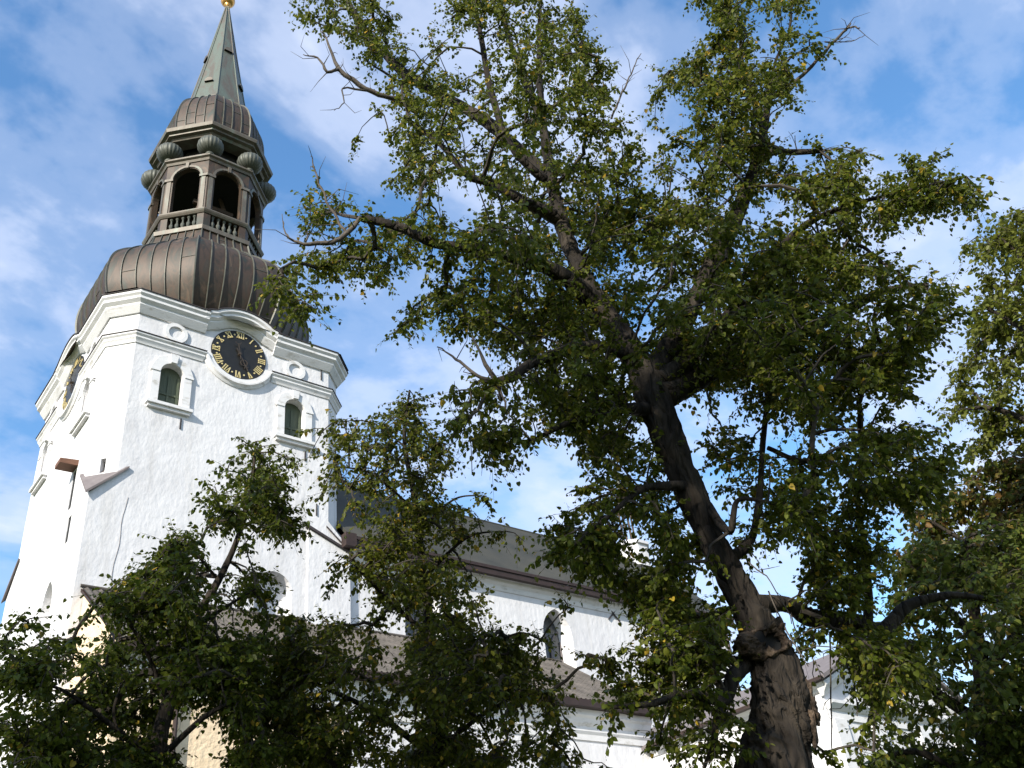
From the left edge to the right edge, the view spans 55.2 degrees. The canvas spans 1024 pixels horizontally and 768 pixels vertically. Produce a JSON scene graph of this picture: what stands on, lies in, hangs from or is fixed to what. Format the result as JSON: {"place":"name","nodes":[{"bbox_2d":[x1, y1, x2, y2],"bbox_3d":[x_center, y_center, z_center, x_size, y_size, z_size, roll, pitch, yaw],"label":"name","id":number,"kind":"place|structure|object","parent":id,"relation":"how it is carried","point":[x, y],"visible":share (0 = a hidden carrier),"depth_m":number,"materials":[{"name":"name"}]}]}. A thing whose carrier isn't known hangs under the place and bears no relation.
{"place":"outdoors","nodes":[
{"label":"outdoors","id":0,"kind":"place"},
{"bbox_2d":[0,0,1023,756],"label":"sky","id":1,"kind":"structure","parent":0,"point":[89,89],"materials":[{"name":"blue"}]},
{"label":"ground","id":2,"kind":"structure","parent":0,"visible":0},
{"bbox_2d":[0,436,318,767],"bbox_3d":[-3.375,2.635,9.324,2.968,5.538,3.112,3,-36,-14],"label":"broadleaf tree","id":3,"kind":"object","parent":2,"relation":"on","point":[231,679],"visible":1,"depth_m":9.02,"materials":[{"name":"green plant"}]},
{"bbox_2d":[254,388,635,767],"bbox_3d":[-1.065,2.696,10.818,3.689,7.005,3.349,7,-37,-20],"label":"broadleaf tree","id":4,"kind":"object","parent":2,"relation":"on","point":[313,736],"visible":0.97,"depth_m":10.09,"materials":[{"name":"green plant"}]},
{"bbox_2d":[0,0,967,767],"bbox_3d":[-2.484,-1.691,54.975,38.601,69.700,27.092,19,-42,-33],"label":"church","id":5,"kind":"structure","parent":2,"relation":"on","point":[178,366],"depth_m":44.85,"materials":[{"name":"white paint"}]},
{"bbox_2d":[248,0,1021,767],"bbox_3d":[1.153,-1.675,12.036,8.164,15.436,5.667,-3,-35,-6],"label":"lime tree","id":6,"kind":"object","parent":2,"relation":"on","point":[778,336],"visible":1,"depth_m":10.17,"materials":[{"name":"green plant"}]},
{"bbox_2d":[845,513,1023,767],"bbox_3d":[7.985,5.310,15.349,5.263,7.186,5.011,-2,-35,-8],"label":"broadleaf tree","id":7,"kind":"object","parent":2,"relation":"on","point":[989,721],"visible":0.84,"depth_m":15.66,"materials":[{"name":"green plant"}]},
{"bbox_2d":[881,438,1023,631],"bbox_3d":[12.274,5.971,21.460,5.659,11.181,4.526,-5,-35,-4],"label":"maple tree","id":8,"kind":"object","parent":2,"relation":"on","point":[1006,474],"visible":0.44,"depth_m":23.82,"materials":[{"name":"green plant"}]},
{"bbox_2d":[923,206,1023,471],"bbox_3d":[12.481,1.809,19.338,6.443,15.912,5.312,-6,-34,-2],"label":"maple tree","id":9,"kind":"object","parent":2,"relation":"on","point":[1005,240],"visible":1,"depth_m":22.33,"materials":[{"name":"green plant"}]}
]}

